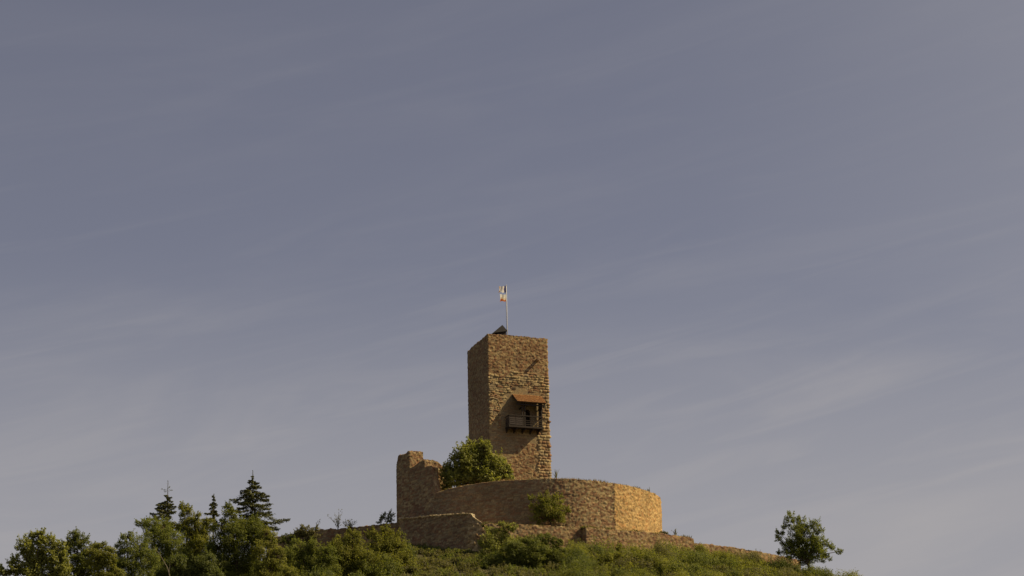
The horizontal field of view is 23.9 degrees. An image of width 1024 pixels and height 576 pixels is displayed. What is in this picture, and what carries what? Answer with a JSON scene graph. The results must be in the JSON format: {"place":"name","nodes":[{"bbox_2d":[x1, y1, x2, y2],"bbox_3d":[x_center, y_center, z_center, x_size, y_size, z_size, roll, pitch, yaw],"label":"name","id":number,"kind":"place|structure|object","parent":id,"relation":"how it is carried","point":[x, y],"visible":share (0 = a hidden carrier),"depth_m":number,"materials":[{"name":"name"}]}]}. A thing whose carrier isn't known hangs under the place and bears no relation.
{"place":"outdoors","nodes":[
{"label":"outdoors","id":0,"kind":"place"},
{"bbox_2d":[0,0,1023,575],"label":"sky","id":1,"kind":"structure","parent":0,"point":[767,256],"materials":[{"name":"blue"}]},
{"bbox_2d":[285,552,739,575],"bbox_3d":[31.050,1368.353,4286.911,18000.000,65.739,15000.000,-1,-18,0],"label":"ground","id":2,"kind":"structure","parent":0,"point":[459,571],"depth_m":277.96,"materials":[{"name":"green plant"}]},
{"bbox_2d":[0,527,72,575],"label":"broadleaf tree","id":3,"kind":"object","parent":2,"relation":"on","point":[36,559],"visible":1,"depth_m":253.70,"materials":[{"name":"green plant"}]},
{"bbox_2d":[60,526,96,575],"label":"broadleaf tree","id":4,"kind":"object","parent":2,"relation":"on","point":[82,568],"visible":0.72,"depth_m":255.82,"materials":[{"name":"green plant"}]},
{"bbox_2d":[82,541,126,575],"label":"round bush","id":5,"kind":"object","parent":2,"relation":"on","point":[104,562],"visible":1,"depth_m":252.35,"materials":[{"name":"green plant"}]},
{"bbox_2d":[110,528,160,575],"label":"broadleaf tree","id":6,"kind":"object","parent":2,"relation":"on","point":[143,552],"visible":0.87,"depth_m":257.71,"materials":[{"name":"green plant"}]},
{"bbox_2d":[133,514,193,575],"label":"broadleaf tree","id":7,"kind":"object","parent":2,"relation":"on","point":[163,537],"visible":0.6,"depth_m":266.19,"materials":[{"name":"green plant"}]},
{"bbox_2d":[146,481,180,540],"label":"fir tree","id":8,"kind":"object","parent":2,"relation":"on","point":[164,506],"visible":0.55,"depth_m":271.68,"materials":[{"name":"green plant"}]},
{"bbox_2d":[153,544,225,575],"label":"broadleaf tree","id":9,"kind":"object","parent":2,"relation":"on","point":[200,567],"visible":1,"depth_m":255.06,"materials":[{"name":"green plant"}]},
{"bbox_2d":[174,501,218,564],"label":"broadleaf tree","id":10,"kind":"object","parent":2,"relation":"on","point":[197,534],"visible":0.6,"depth_m":268.74,"materials":[{"name":"green plant"}]},
{"bbox_2d":[204,494,220,540],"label":"spruce sapling","id":11,"kind":"object","parent":2,"relation":"on","point":[213,505],"visible":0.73,"depth_m":272.77,"materials":[{"name":"green plant"}]},
{"bbox_2d":[201,500,269,575],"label":"broadleaf tree","id":12,"kind":"object","parent":2,"relation":"on","point":[231,561],"visible":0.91,"depth_m":264.97,"materials":[{"name":"green plant"}]},
{"bbox_2d":[229,475,289,543],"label":"spruce tree","id":13,"kind":"object","parent":2,"relation":"on","point":[247,497],"visible":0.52,"depth_m":273.97,"materials":[{"name":"green plant"}]},
{"bbox_2d":[249,525,299,575],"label":"broadleaf tree","id":14,"kind":"object","parent":2,"relation":"on","point":[263,568],"visible":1,"depth_m":262.37,"materials":[{"name":"green plant"}]},
{"bbox_2d":[279,530,297,554],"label":"thicket bush","id":15,"kind":"object","parent":2,"relation":"on","point":[286,538],"visible":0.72,"depth_m":309.55,"materials":[{"name":"green plant"}]},
{"bbox_2d":[293,524,322,548],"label":"thicket bush","id":16,"kind":"object","parent":2,"relation":"on","point":[301,532],"visible":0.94,"depth_m":308.60,"materials":[{"name":"green plant"}]},
{"bbox_2d":[279,536,343,575],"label":"leafy bush","id":17,"kind":"object","parent":2,"relation":"on","point":[295,551],"visible":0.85,"depth_m":276.11,"materials":[{"name":"green plant"}]},
{"bbox_2d":[228,532,418,575],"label":"thicket undergrowth","id":18,"kind":"object","parent":2,"relation":"on","point":[387,571],"visible":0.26,"depth_m":274.66,"materials":[{"name":"green plant"}]},
{"bbox_2d":[266,522,396,555],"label":"wall","id":19,"kind":"structure","parent":2,"relation":"on","point":[328,535],"depth_m":312.85,"materials":[{"name":"stone"}]},
{"bbox_2d":[327,509,341,528],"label":"sapling","id":20,"kind":"object","parent":19,"relation":"on","point":[338,521],"visible":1,"depth_m":311.73,"materials":[{"name":"green plant"}]},
{"bbox_2d":[340,519,355,527],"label":"weed plant","id":21,"kind":"object","parent":19,"relation":"on","point":[349,524],"visible":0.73,"depth_m":311.92,"materials":[{"name":"green plant"}]},
{"bbox_2d":[376,508,395,525],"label":"thicket bush","id":22,"kind":"object","parent":19,"relation":"on","point":[390,515],"visible":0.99,"depth_m":311.00,"materials":[{"name":"green plant"}]},
{"bbox_2d":[324,526,385,575],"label":"leafy bush","id":23,"kind":"object","parent":2,"relation":"on","point":[350,561],"visible":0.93,"depth_m":277.58,"materials":[{"name":"green plant"}]},
{"bbox_2d":[363,523,421,573],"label":"leafy bush","id":24,"kind":"object","parent":2,"relation":"on","point":[389,544],"visible":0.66,"depth_m":279.85,"materials":[{"name":"green plant"}]},
{"bbox_2d":[396,451,443,548],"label":"ruined wall","id":25,"kind":"structure","parent":2,"relation":"on","point":[418,483],"depth_m":309.04,"materials":[{"name":"stone"}]},
{"bbox_2d":[419,555,456,563],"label":"leafy bush","id":26,"kind":"object","parent":2,"relation":"on","point":[451,559],"visible":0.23,"depth_m":283.76,"materials":[{"name":"green plant"}]},
{"bbox_2d":[397,513,483,552],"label":"retaining wall","id":27,"kind":"structure","parent":2,"relation":"on","point":[464,531],"depth_m":299.76,"materials":[{"name":"stone"}]},
{"bbox_2d":[476,520,519,560],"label":"leafy bush","id":28,"kind":"object","parent":2,"relation":"on","point":[492,544],"visible":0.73,"depth_m":283.44,"materials":[{"name":"green plant"}]},
{"bbox_2d":[399,543,602,575],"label":"scrub","id":29,"kind":"object","parent":2,"relation":"on","point":[439,570],"visible":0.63,"depth_m":277.93,"materials":[{"name":"green plant"}]},
{"bbox_2d":[476,532,595,568],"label":"leafy bush","id":30,"kind":"object","parent":2,"relation":"on","point":[530,551],"visible":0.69,"depth_m":279.41,"materials":[{"name":"green plant"}]},
{"bbox_2d":[295,549,778,575],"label":"hillside weeds","id":31,"kind":"object","parent":2,"relation":"on","point":[426,565],"visible":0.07,"depth_m":278.40,"materials":[{"name":"green plant"}]},
{"bbox_2d":[434,478,661,533],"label":"curved rampart","id":32,"kind":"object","parent":2,"relation":"on","point":[599,504],"visible":0.6,"depth_m":299.68,"materials":[{"name":"stone"}]},
{"bbox_2d":[437,477,655,493],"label":"rampart grass","id":33,"kind":"structure","parent":32,"relation":"on","point":[554,478],"depth_m":300.24,"materials":[{"name":"green plant"}]},
{"bbox_2d":[615,542,642,554],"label":"leafy bush","id":34,"kind":"object","parent":2,"relation":"on","point":[619,548],"visible":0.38,"depth_m":286.19,"materials":[{"name":"green plant"}]},
{"bbox_2d":[595,551,666,569],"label":"leafy bush","id":35,"kind":"object","parent":2,"relation":"on","point":[610,555],"visible":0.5,"depth_m":279.48,"materials":[{"name":"green plant"}]},
{"bbox_2d":[484,523,800,568],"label":"terrace wall","id":36,"kind":"structure","parent":2,"relation":"on","point":[564,534],"depth_m":295.39,"materials":[{"name":"stone"}]},
{"bbox_2d":[481,521,691,537],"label":"terrace grass","id":37,"kind":"structure","parent":36,"relation":"on","point":[581,527],"depth_m":295.20,"materials":[{"name":"green plant"}]},
{"bbox_2d":[649,560,702,575],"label":"leafy bush","id":38,"kind":"object","parent":2,"relation":"on","point":[693,566],"visible":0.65,"depth_m":276.10,"materials":[{"name":"green plant"}]},
{"bbox_2d":[555,534,862,575],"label":"slope scrub","id":39,"kind":"object","parent":2,"relation":"on","point":[702,558],"visible":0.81,"depth_m":284.83,"materials":[{"name":"green plant"}]},
{"bbox_2d":[774,510,843,566],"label":"broadleaf tree","id":40,"kind":"object","parent":2,"relation":"on","point":[806,553],"visible":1,"depth_m":296.38,"materials":[{"name":"green plant"}]},
{"label":"courtyard ground","id":41,"kind":"structure","parent":0,"visible":0},
{"bbox_2d":[438,434,514,489],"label":"leafy tree","id":42,"kind":"object","parent":41,"relation":"on","point":[466,469],"visible":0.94,"depth_m":306.95,"materials":[{"name":"green plant"}]},
{"bbox_2d":[467,325,551,480],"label":"stone tower","id":43,"kind":"structure","parent":41,"relation":"on","point":[508,395],"depth_m":317.20,"materials":[{"name":"sandstone"},{"name":"terracotta roof tiles"},{"name":"weathered dark timber"}]},
{"bbox_2d":[506,285,507,334],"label":"flagpole","id":44,"kind":"object","parent":43,"relation":"on","point":[506,310],"visible":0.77,"depth_m":324.09,"materials":[{"name":"white metal"}]},
{"bbox_2d":[498,286,505,292],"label":"flag","id":45,"kind":"object","parent":44,"relation":"attached to","point":[502,289],"visible":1,"depth_m":324.60,"materials":[{"name":"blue fabric"}]},
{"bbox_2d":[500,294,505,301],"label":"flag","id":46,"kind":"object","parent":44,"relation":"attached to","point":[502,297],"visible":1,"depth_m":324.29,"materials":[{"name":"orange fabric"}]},
{"bbox_2d":[525,410,530,425],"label":"doorway","id":47,"kind":"structure","parent":43,"relation":"in","point":[527,412],"depth_m":317.26,"materials":[{"name":"stone"}]},
{"label":"terrace ground","id":48,"kind":"structure","parent":0,"visible":0},
{"bbox_2d":[527,490,571,525],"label":"bush","id":49,"kind":"object","parent":48,"relation":"on","point":[554,513],"visible":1,"depth_m":295.87,"materials":[{"name":"green plant"}]}
]}

